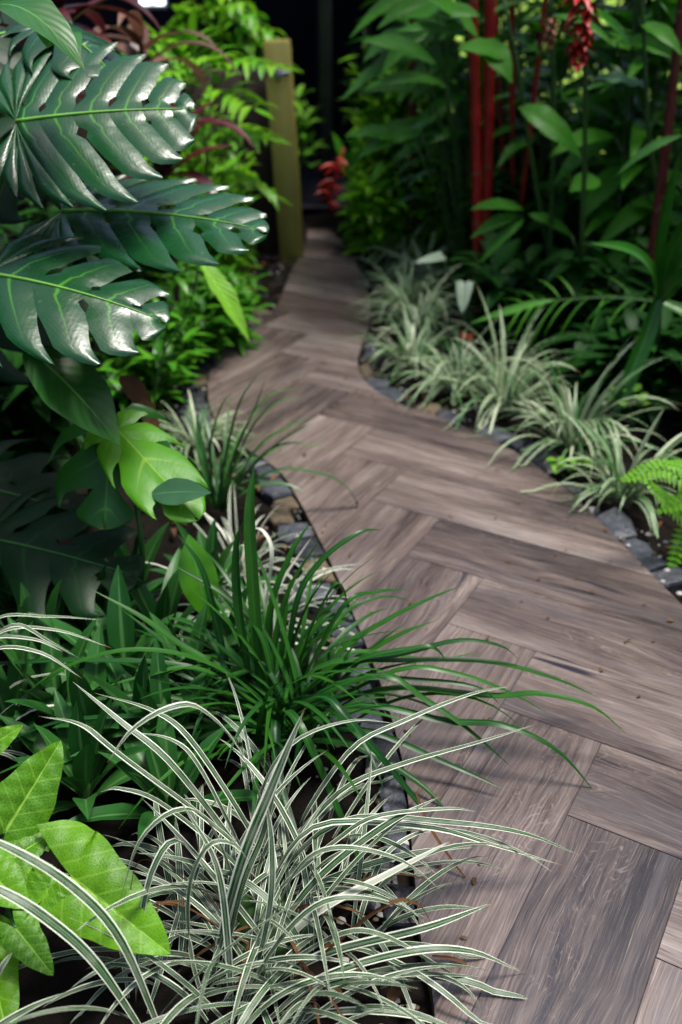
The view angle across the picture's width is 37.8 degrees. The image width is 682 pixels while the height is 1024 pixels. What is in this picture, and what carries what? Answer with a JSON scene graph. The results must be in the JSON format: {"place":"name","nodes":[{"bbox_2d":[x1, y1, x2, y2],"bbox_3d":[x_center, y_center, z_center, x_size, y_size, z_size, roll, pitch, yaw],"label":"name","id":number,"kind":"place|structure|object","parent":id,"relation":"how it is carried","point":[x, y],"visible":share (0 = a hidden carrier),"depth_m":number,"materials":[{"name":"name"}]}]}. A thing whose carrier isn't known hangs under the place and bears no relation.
{"place":"outdoors","nodes":[
{"label":"outdoors","id":0,"kind":"place"},
{"bbox_2d":[0,613,110,762],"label":"variegated grass","id":1,"kind":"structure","parent":0,"point":[13,626],"depth_m":1.92,"materials":[{"name":"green plant"}]},
{"bbox_2d":[0,0,443,210],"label":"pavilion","id":2,"kind":"structure","parent":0,"point":[318,33],"depth_m":8.57,"materials":[{"name":"black paint"}]},
{"bbox_2d":[0,156,681,1023],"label":"ground","id":3,"kind":"structure","parent":0,"point":[64,978],"depth_m":2.31,"materials":[{"name":"soil"}]},
{"bbox_2d":[0,565,50,625],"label":"rosette plant","id":4,"kind":"object","parent":3,"relation":"on","point":[8,604],"visible":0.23,"depth_m":2.38,"materials":[{"name":"green plant"}]},
{"bbox_2d":[0,579,72,658],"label":"rosette plant","id":5,"kind":"object","parent":3,"relation":"on","point":[55,605],"visible":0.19,"depth_m":2.17,"materials":[{"name":"green plant"}]},
{"bbox_2d":[0,621,83,751],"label":"rosette plant","id":6,"kind":"object","parent":3,"relation":"on","point":[14,675],"visible":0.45,"depth_m":2.03,"materials":[{"name":"green plant"}]},
{"bbox_2d":[0,349,98,472],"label":"shade shrub","id":7,"kind":"object","parent":3,"relation":"on","point":[27,412],"visible":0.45,"depth_m":3.09,"materials":[{"name":"green plant"}]},
{"bbox_2d":[0,616,108,735],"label":"rosette plant","id":8,"kind":"object","parent":3,"relation":"on","point":[77,650],"visible":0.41,"depth_m":2.09,"materials":[{"name":"green plant"}]},
{"bbox_2d":[0,439,146,634],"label":"monstera","id":9,"kind":"object","parent":3,"relation":"on","point":[35,557],"visible":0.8,"depth_m":2.27,"materials":[{"name":"green plant"}]},
{"bbox_2d":[0,0,163,372],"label":"ti plant","id":10,"kind":"object","parent":3,"relation":"on","point":[95,17],"visible":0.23,"depth_m":3.01,"materials":[{"name":"purple plant"}]},
{"bbox_2d":[0,562,164,653],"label":"rosette plant","id":11,"kind":"object","parent":3,"relation":"on","point":[99,601],"visible":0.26,"depth_m":2.30,"materials":[{"name":"green plant"}]},
{"bbox_2d":[0,724,169,1023],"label":"arrowhead vine","id":12,"kind":"object","parent":3,"relation":"on","point":[92,863],"visible":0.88,"depth_m":1.54,"materials":[{"name":"green plant"}]},
{"bbox_2d":[0,179,182,366],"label":"shade shrub","id":13,"kind":"object","parent":3,"relation":"on","point":[50,211],"visible":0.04,"depth_m":3.67,"materials":[{"name":"green plant"}]},
{"bbox_2d":[4,622,187,769],"bbox_3d":[-0.451,0.388,1.992,0.359,0.315,0.356,0,30,0],"label":"rosette plant","id":14,"kind":"object","parent":3,"relation":"on","point":[88,705],"visible":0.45,"depth_m":1.97,"materials":[{"name":"green plant"}]},
{"bbox_2d":[0,688,193,819],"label":"rosette plant","id":15,"kind":"object","parent":3,"relation":"on","point":[81,777],"visible":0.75,"depth_m":1.89,"materials":[{"name":"green plant"}]},
{"bbox_2d":[22,345,210,580],"bbox_3d":[-0.607,-0.112,2.387,0.306,0.757,0.900,-16,34,-26],"label":"philodendron","id":16,"kind":"object","parent":3,"relation":"on","point":[145,466],"visible":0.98,"depth_m":2.14,"materials":[{"name":"green plant"}]},
{"bbox_2d":[18,565,217,705],"bbox_3d":[-0.503,0.318,2.115,0.374,0.314,0.364,-23,37,-34],"label":"rosette plant","id":17,"kind":"object","parent":3,"relation":"on","point":[119,632],"visible":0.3,"depth_m":2.15,"materials":[{"name":"green plant"}]},
{"bbox_2d":[72,522,168,618],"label":"rosette plant","id":18,"kind":"object","parent":3,"relation":"on","point":[152,544],"visible":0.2,"depth_m":2.47,"materials":[{"name":"green plant"}]},
{"bbox_2d":[0,0,269,400],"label":"monstera","id":19,"kind":"object","parent":3,"relation":"on","point":[48,296],"visible":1,"depth_m":2.09,"materials":[{"name":"green plant"}]},
{"bbox_2d":[0,63,278,253],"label":"timber fence","id":20,"kind":"object","parent":3,"relation":"on","point":[263,203],"visible":0.12,"depth_m":5.07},
{"bbox_2d":[53,645,228,730],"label":"rosette plant","id":21,"kind":"object","parent":3,"relation":"on","point":[114,671],"visible":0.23,"depth_m":1.98,"materials":[{"name":"green plant"}]},
{"bbox_2d":[88,276,218,409],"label":"shrub","id":22,"kind":"object","parent":3,"relation":"on","point":[143,367],"visible":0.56,"depth_m":3.46,"materials":[{"name":"green plant"}]},
{"bbox_2d":[70,636,246,756],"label":"rosette plant","id":23,"kind":"object","parent":3,"relation":"on","point":[156,666],"visible":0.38,"depth_m":1.98,"materials":[{"name":"green plant"}]},
{"bbox_2d":[103,149,218,302],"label":"shrub","id":24,"kind":"object","parent":3,"relation":"on","point":[149,276],"visible":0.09,"depth_m":4.24,"materials":[{"name":"green plant"}]},
{"bbox_2d":[90,10,234,302],"bbox_3d":[-0.666,-1.211,3.790,0.582,1.269,0.552,0,30,0],"label":"ti plant","id":25,"kind":"object","parent":3,"relation":"on","point":[136,33],"visible":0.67,"depth_m":3.54,"materials":[{"name":"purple plant"}]},
{"bbox_2d":[96,542,231,660],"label":"rosette plant","id":26,"kind":"object","parent":3,"relation":"on","point":[165,605],"visible":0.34,"depth_m":2.29,"materials":[{"name":"green plant"}]},
{"bbox_2d":[77,94,254,378],"bbox_3d":[-0.587,-0.990,3.628,0.660,1.048,0.552,10,32,17],"label":"ti plant","id":27,"kind":"object","parent":3,"relation":"on","point":[165,171],"visible":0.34,"depth_m":3.45,"materials":[{"name":"purple plant"}]},
{"bbox_2d":[69,697,285,839],"bbox_3d":[-0.300,0.526,1.821,0.385,0.249,0.315,7,31,12],"label":"rosette plant","id":28,"kind":"object","parent":3,"relation":"on","point":[158,765],"visible":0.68,"depth_m":1.85,"materials":[{"name":"green plant"}]},
{"bbox_2d":[135,62,233,242],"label":"shrub","id":29,"kind":"object","parent":3,"relation":"on","point":[210,143],"visible":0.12,"depth_m":4.58,"materials":[{"name":"green plant"}]},
{"bbox_2d":[134,601,262,692],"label":"rosette plant","id":30,"kind":"object","parent":3,"relation":"on","point":[201,619],"visible":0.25,"depth_m":2.16,"materials":[{"name":"green plant"}]},
{"bbox_2d":[178,534,218,627],"bbox_3d":[-0.315,0.188,2.291,0.088,0.332,0.149,0,30,0],"label":"canna","id":31,"kind":"object","parent":3,"relation":"on","point":[187,562],"visible":0.7,"depth_m":2.20,"materials":[{"name":"green plant"}]},
{"bbox_2d":[153,265,248,403],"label":"seedling","id":32,"kind":"object","parent":3,"relation":"on","point":[221,288],"visible":0.84,"depth_m":3.05,"materials":[{"name":"green plant"}]},
{"bbox_2d":[152,253,258,370],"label":"shrub","id":33,"kind":"object","parent":3,"relation":"on","point":[204,317],"visible":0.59,"depth_m":3.80,"materials":[{"name":"green plant"}]},
{"bbox_2d":[157,389,254,470],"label":"variegated grass","id":34,"kind":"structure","parent":3,"relation":"on","point":[193,421],"depth_m":3.30,"materials":[{"name":"green plant"}]},
{"bbox_2d":[122,5,303,213],"bbox_3d":[-0.567,-1.460,4.244,0.849,1.248,0.623,0,30,0],"label":"sapling","id":35,"kind":"object","parent":3,"relation":"on","point":[179,71],"visible":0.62,"depth_m":4.06,"materials":[{"name":"green plant"}]},
{"bbox_2d":[150,518,284,598],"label":"rosette plant","id":36,"kind":"object","parent":3,"relation":"on","point":[209,545],"visible":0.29,"depth_m":2.47,"materials":[{"name":"green plant"}]},
{"bbox_2d":[173,107,261,269],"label":"shrub","id":37,"kind":"object","parent":3,"relation":"on","point":[212,162],"visible":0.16,"depth_m":4.60,"materials":[{"name":"green plant"}]},
{"bbox_2d":[177,171,262,290],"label":"shrub","id":38,"kind":"object","parent":3,"relation":"on","point":[213,250],"visible":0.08,"depth_m":4.34,"materials":[{"name":"green plant"}]},
{"bbox_2d":[181,260,273,355],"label":"shrub","id":39,"kind":"object","parent":3,"relation":"on","point":[242,342],"visible":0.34,"depth_m":4.03,"materials":[{"name":"green plant"}]},
{"bbox_2d":[154,0,303,113],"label":"climbing plant","id":40,"kind":"object","parent":3,"relation":"on","point":[249,24],"visible":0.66,"depth_m":5.26,"materials":[{"name":"green plant"}]},
{"bbox_2d":[169,586,303,667],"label":"rosette plant","id":41,"kind":"object","parent":3,"relation":"on","point":[226,628],"visible":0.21,"depth_m":2.25,"materials":[{"name":"green plant"}]},
{"bbox_2d":[135,483,364,652],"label":"variegated grass","id":42,"kind":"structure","parent":3,"relation":"on","point":[227,525],"depth_m":2.46,"materials":[{"name":"green plant"}]},
{"bbox_2d":[170,372,357,512],"bbox_3d":[-0.315,-0.212,2.916,0.567,0.507,0.503,-14,33,-23],"label":"lilyturf","id":43,"kind":"object","parent":3,"relation":"on","point":[222,484],"visible":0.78,"depth_m":2.84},
{"bbox_2d":[258,477,293,505],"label":"edging stone","id":44,"kind":"object","parent":3,"relation":"on","point":[272,494],"visible":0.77,"depth_m":3.02,"materials":[{"name":"stone"}]},
{"bbox_2d":[263,39,303,263],"bbox_3d":[-0.279,-1.736,5.012,0.179,1.160,0.170,0,30,0],"label":"gate post","id":45,"kind":"object","parent":3,"relation":"on","point":[280,94],"visible":0.75,"depth_m":4.94,"materials":[{"name":"green paint"}]},
{"bbox_2d":[0,675,577,1023],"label":"variegated grass","id":46,"kind":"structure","parent":3,"relation":"on","point":[270,931],"depth_m":1.59,"materials":[{"name":"green plant"}]},
{"bbox_2d":[277,522,314,548],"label":"edging stone","id":47,"kind":"object","parent":3,"relation":"on","point":[296,527],"visible":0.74,"depth_m":2.81,"materials":[{"name":"stone"}]},
{"bbox_2d":[289,537,325,569],"bbox_3d":[-0.094,0.118,2.747,0.095,0.054,0.110,-10,32,-17],"label":"edging stone","id":48,"kind":"object","parent":3,"relation":"on","point":[310,545],"visible":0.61,"depth_m":2.72,"materials":[{"name":"stone"}]},
{"bbox_2d":[295,84,328,196],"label":"shrub","id":49,"kind":"object","parent":3,"relation":"on","point":[304,138],"visible":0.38,"depth_m":5.81,"materials":[{"name":"green plant"}]},
{"bbox_2d":[0,468,623,893],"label":"lilyturf","id":50,"kind":"object","parent":3,"relation":"on","point":[276,682],"visible":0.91,"depth_m":2.02,"materials":[{"name":"plant"}]},
{"bbox_2d":[289,583,336,615],"bbox_3d":[-0.083,0.218,2.576,0.128,0.056,0.109,-14,33,-22],"label":"edging stone","id":51,"kind":"object","parent":3,"relation":"on","point":[320,592],"visible":0.37,"depth_m":2.54,"materials":[{"name":"stone"}]},
{"bbox_2d":[315,120,366,240],"bbox_3d":[0.005,-1.754,5.358,0.188,0.645,0.356,21,36,32],"label":"heliconia","id":52,"kind":"object","parent":3,"relation":"on","point":[345,162],"visible":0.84,"depth_m":5.32,"materials":[{"name":"red plant"}]},
{"bbox_2d":[319,684,383,732],"bbox_3d":[0.019,0.436,2.197,0.148,0.055,0.133,0,30,0],"label":"edging stone","id":53,"kind":"object","parent":3,"relation":"on","point":[357,715],"visible":0.28,"depth_m":2.15,"materials":[{"name":"stone"}]},
{"bbox_2d":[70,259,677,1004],"bbox_3d":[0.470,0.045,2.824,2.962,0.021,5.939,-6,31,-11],"label":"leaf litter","id":54,"kind":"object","parent":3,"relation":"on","point":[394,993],"visible":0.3,"depth_m":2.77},
{"bbox_2d":[340,66,421,190],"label":"shrub","id":55,"kind":"object","parent":3,"relation":"on","point":[385,117],"visible":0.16,"depth_m":5.31,"materials":[{"name":"green plant"}]},
{"bbox_2d":[365,738,403,784],"bbox_3d":[0.087,0.517,2.054,0.079,0.055,0.108,0,30,0],"label":"edging stone","id":56,"kind":"object","parent":3,"relation":"on","point":[385,747],"visible":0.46,"depth_m":2.03,"materials":[{"name":"stone"}]},
{"bbox_2d":[335,160,436,259],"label":"shrub","id":57,"kind":"object","parent":3,"relation":"on","point":[378,215],"visible":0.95,"depth_m":5.14,"materials":[{"name":"green plant"}]},
{"bbox_2d":[337,97,440,247],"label":"shrub","id":58,"kind":"object","parent":3,"relation":"on","point":[372,159],"visible":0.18,"depth_m":5.24,"materials":[{"name":"green plant"}]},
{"bbox_2d":[339,3,443,126],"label":"shrub","id":59,"kind":"object","parent":3,"relation":"on","point":[365,46],"visible":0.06,"depth_m":5.48,"materials":[{"name":"green plant"}]},
{"bbox_2d":[377,776,407,821],"bbox_3d":[0.101,0.571,1.960,0.059,0.056,0.102,0,30,0],"label":"edging stone","id":60,"kind":"object","parent":3,"relation":"on","point":[394,793],"visible":0.6,"depth_m":1.94,"materials":[{"name":"stone"}]},
{"bbox_2d":[334,24,463,189],"bbox_3d":[0.379,-2.192,5.660,0.847,1.100,0.712,0,30,0],"label":"shade shrub","id":61,"kind":"object","parent":3,"relation":"on","point":[352,106],"visible":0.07,"depth_m":5.55,"materials":[{"name":"green plant"}]},
{"bbox_2d":[382,885,417,934],"bbox_3d":[0.102,0.699,1.739,0.060,0.056,0.081,0,30,0],"label":"edging stone","id":62,"kind":"object","parent":3,"relation":"on","point":[402,892],"visible":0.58,"depth_m":1.71,"materials":[{"name":"stone"}]},
{"bbox_2d":[337,0,466,232],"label":"ginger plant","id":63,"kind":"object","parent":3,"relation":"on","point":[404,22],"visible":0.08,"depth_m":5.29,"materials":[{"name":"green plant"}]},
{"bbox_2d":[360,220,449,263],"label":"variegated grass","id":64,"kind":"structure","parent":3,"relation":"on","point":[403,252],"depth_m":5.18,"materials":[{"name":"green plant"}]},
{"bbox_2d":[343,0,472,287],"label":"ginger plant","id":65,"kind":"object","parent":3,"relation":"on","point":[427,76],"visible":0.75,"depth_m":4.43,"materials":[{"name":"green plant"}]},
{"bbox_2d":[341,302,478,381],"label":"variegated grass","id":66,"kind":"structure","parent":3,"relation":"on","point":[415,351],"depth_m":3.91,"materials":[{"name":"green plant"}]},
{"bbox_2d":[347,249,473,326],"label":"variegated grass","id":67,"kind":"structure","parent":3,"relation":"on","point":[410,293],"depth_m":4.51,"materials":[{"name":"green plant"}]},
{"bbox_2d":[407,18,415,256],"bbox_3d":[0.332,-2.364,4.755,0.118,2.301,0.044,0,30,0],"label":"sealing wax palm","id":68,"kind":"object","parent":3,"relation":"on","point":[411,105],"visible":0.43,"depth_m":5.06,"materials":[{"name":"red plant"}]},
{"bbox_2d":[361,228,466,289],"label":"variegated grass","id":69,"kind":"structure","parent":3,"relation":"on","point":[424,266],"depth_m":4.90,"materials":[{"name":"green plant"}]},
{"bbox_2d":[344,265,498,343],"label":"variegated grass","id":70,"kind":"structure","parent":3,"relation":"on","point":[421,318],"depth_m":4.23,"materials":[{"name":"green plant"}]},
{"bbox_2d":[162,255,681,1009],"bbox_3d":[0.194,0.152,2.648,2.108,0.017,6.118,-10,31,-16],"label":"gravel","id":71,"kind":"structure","parent":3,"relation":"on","point":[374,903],"depth_m":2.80,"materials":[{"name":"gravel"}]},
{"bbox_2d":[363,98,493,249],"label":"shade shrub","id":72,"kind":"object","parent":3,"relation":"on","point":[399,115],"visible":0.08,"depth_m":5.16,"materials":[{"name":"green plant"}]},
{"bbox_2d":[380,115,481,254],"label":"shrub","id":73,"kind":"object","parent":3,"relation":"on","point":[436,219],"visible":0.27,"depth_m":5.15,"materials":[{"name":"green plant"}]},
{"bbox_2d":[394,120,481,266],"bbox_3d":[0.404,-1.466,4.735,0.505,0.776,0.333,-14,33,-23],"label":"costus","id":74,"kind":"object","parent":3,"relation":"on","point":[424,172],"visible":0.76,"depth_m":4.53,"materials":[{"name":"green plant"}]},
{"bbox_2d":[415,251,473,351],"bbox_3d":[0.447,-0.813,3.982,0.172,0.369,0.344,-16,34,-26],"label":"caladium","id":75,"kind":"object","parent":3,"relation":"on","point":[463,290],"visible":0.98,"depth_m":3.80,"materials":[{"name":"white plant"}]},
{"bbox_2d":[376,318,547,417],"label":"variegated grass","id":76,"kind":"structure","parent":3,"relation":"on","point":[460,373],"depth_m":3.69,"materials":[{"name":"green plant"}]},
{"bbox_2d":[361,0,599,262],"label":"ginger plant","id":77,"kind":"object","parent":3,"relation":"on","point":[547,121],"visible":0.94,"depth_m":3.77,"materials":[{"name":"green plant"}]},
{"bbox_2d":[401,0,568,258],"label":"ginger plant","id":78,"kind":"object","parent":3,"relation":"on","point":[522,37],"visible":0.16,"depth_m":4.65,"materials":[{"name":"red plant"}]},
{"bbox_2d":[468,0,547,314],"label":"sealing wax palm","id":79,"kind":"object","parent":3,"relation":"on","point":[480,217],"visible":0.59,"depth_m":4.23,"materials":[{"name":"red plant"}]},
{"bbox_2d":[421,284,614,434],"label":"variegated grass","id":80,"kind":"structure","parent":3,"relation":"on","point":[507,392],"depth_m":3.54,"materials":[{"name":"green plant"}]},
{"bbox_2d":[447,230,596,360],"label":"shade shrub","id":81,"kind":"object","parent":3,"relation":"on","point":[503,275],"visible":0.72,"depth_m":4.05,"materials":[{"name":"green plant"}]},
{"bbox_2d":[450,169,594,276],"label":"shade shrub","id":82,"kind":"object","parent":3,"relation":"on","point":[529,230],"visible":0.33,"depth_m":4.48,"materials":[{"name":"green plant"}]},
{"bbox_2d":[425,0,651,271],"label":"ginger plant","id":83,"kind":"object","parent":3,"relation":"on","point":[562,61],"visible":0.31,"depth_m":4.45,"materials":[{"name":"green plant"}]},
{"bbox_2d":[480,67,605,240],"bbox_3d":[0.974,-1.763,5.061,0.690,0.957,0.824,15,33,24],"label":"shade shrub","id":84,"kind":"object","parent":3,"relation":"on","point":[529,192],"visible":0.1,"depth_m":4.92,"materials":[{"name":"green plant"}]},
{"bbox_2d":[518,442,572,478],"bbox_3d":[0.660,-0.162,3.235,0.112,0.056,0.229,-14,33,-23],"label":"edging stone","id":85,"kind":"object","parent":3,"relation":"on","point":[536,460],"visible":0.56,"depth_m":3.21,"materials":[{"name":"stone"}]},
{"bbox_2d":[540,0,558,257],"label":"shell ginger","id":86,"kind":"object","parent":3,"relation":"on","point":[552,34],"visible":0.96,"depth_m":3.81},
{"bbox_2d":[546,456,599,480],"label":"lime herb","id":87,"kind":"object","parent":3,"relation":"on","point":[553,462],"visible":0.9,"depth_m":3.10,"materials":[{"name":"green plant"}]},
{"bbox_2d":[469,334,681,480],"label":"variegated grass","id":88,"kind":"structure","parent":3,"relation":"on","point":[569,433],"depth_m":3.25,"materials":[{"name":"green plant"}]},
{"bbox_2d":[471,274,679,348],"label":"palm seedling","id":89,"kind":"object","parent":3,"relation":"on","point":[519,307],"visible":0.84,"depth_m":3.60,"materials":[{"name":"green plant"}]},
{"bbox_2d":[554,0,603,340],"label":"red ginger","id":90,"kind":"object","parent":3,"relation":"on","point":[580,49],"visible":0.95,"depth_m":3.21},
{"bbox_2d":[521,406,681,538],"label":"variegated grass","id":91,"kind":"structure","parent":3,"relation":"on","point":[614,465],"depth_m":2.96,"materials":[{"name":"green plant"}]},
{"bbox_2d":[530,0,681,275],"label":"ginger plant","id":92,"kind":"object","parent":3,"relation":"on","point":[636,129],"visible":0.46,"depth_m":4.05,"materials":[{"name":"green plant"}]},
{"bbox_2d":[530,14,681,274],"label":"ginger plant","id":93,"kind":"object","parent":3,"relation":"on","point":[601,100],"visible":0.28,"depth_m":4.26,"materials":[{"name":"green plant"}]},
{"bbox_2d":[533,233,681,354],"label":"shade shrub","id":94,"kind":"object","parent":3,"relation":"on","point":[630,278],"visible":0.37,"depth_m":3.80,"materials":[{"name":"green plant"}]},
{"bbox_2d":[538,303,681,429],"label":"shade shrub","id":95,"kind":"object","parent":3,"relation":"on","point":[597,349],"visible":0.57,"depth_m":3.48,"materials":[{"name":"green plant"}]},
{"bbox_2d":[549,0,681,293],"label":"ginger plant","id":96,"kind":"object","parent":3,"relation":"on","point":[631,214],"visible":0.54,"depth_m":4.04,"materials":[{"name":"green plant"}]},
{"bbox_2d":[596,507,636,540],"bbox_3d":[0.792,0.045,2.874,0.095,0.057,0.160,-7,31,-12],"label":"edging stone","id":97,"kind":"object","parent":3,"relation":"on","point":[612,520],"visible":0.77,"depth_m":2.85,"materials":[{"name":"stone"}]},
{"bbox_2d":[553,0,681,343],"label":"ginger plant","id":98,"kind":"object","parent":3,"relation":"on","point":[663,32],"visible":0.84,"depth_m":3.35,"materials":[{"name":"green plant"}]},
{"bbox_2d":[558,103,681,273],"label":"shade shrub","id":99,"kind":"object","parent":3,"relation":"on","point":[645,231],"visible":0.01,"depth_m":4.62,"materials":[{"name":"green plant"}]},
{"bbox_2d":[608,384,649,438],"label":"lime herb","id":100,"kind":"object","parent":3,"relation":"on","point":[637,387],"visible":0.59,"depth_m":3.30,"materials":[{"name":"green plant"}]},
{"bbox_2d":[591,152,681,418],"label":"pandanus","id":101,"kind":"object","parent":3,"relation":"on","point":[665,269],"visible":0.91,"depth_m":3.13,"materials":[{"name":"green plant"}]},
{"bbox_2d":[620,457,681,566],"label":"sword fern","id":102,"kind":"object","parent":3,"relation":"on","point":[667,501],"visible":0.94,"depth_m":2.57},
{"bbox_2d":[642,0,681,312],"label":"sealing wax palm","id":103,"kind":"object","parent":3,"relation":"on","point":[665,149],"visible":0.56,"depth_m":3.56,"materials":[{"name":"red plant"}]},
{"bbox_2d":[651,566,681,592],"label":"edging stone","id":104,"kind":"object","parent":3,"relation":"on","point":[672,578],"visible":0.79,"depth_m":2.61,"materials":[{"name":"stone"}]},
{"bbox_2d":[208,228,681,1023],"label":"path","id":105,"kind":"structure","parent":0,"point":[588,930],"depth_m":2.31,"materials":[{"name":"brown wood"}]},
{"bbox_2d":[453,0,681,166],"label":"lawn","id":106,"kind":"structure","parent":0,"point":[458,38],"depth_m":16.57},
{"bbox_2d":[499,0,565,144],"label":"hedge bush","id":107,"kind":"object","parent":106,"relation":"on","point":[532,33],"visible":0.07,"depth_m":7.22,"materials":[{"name":"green plant"}]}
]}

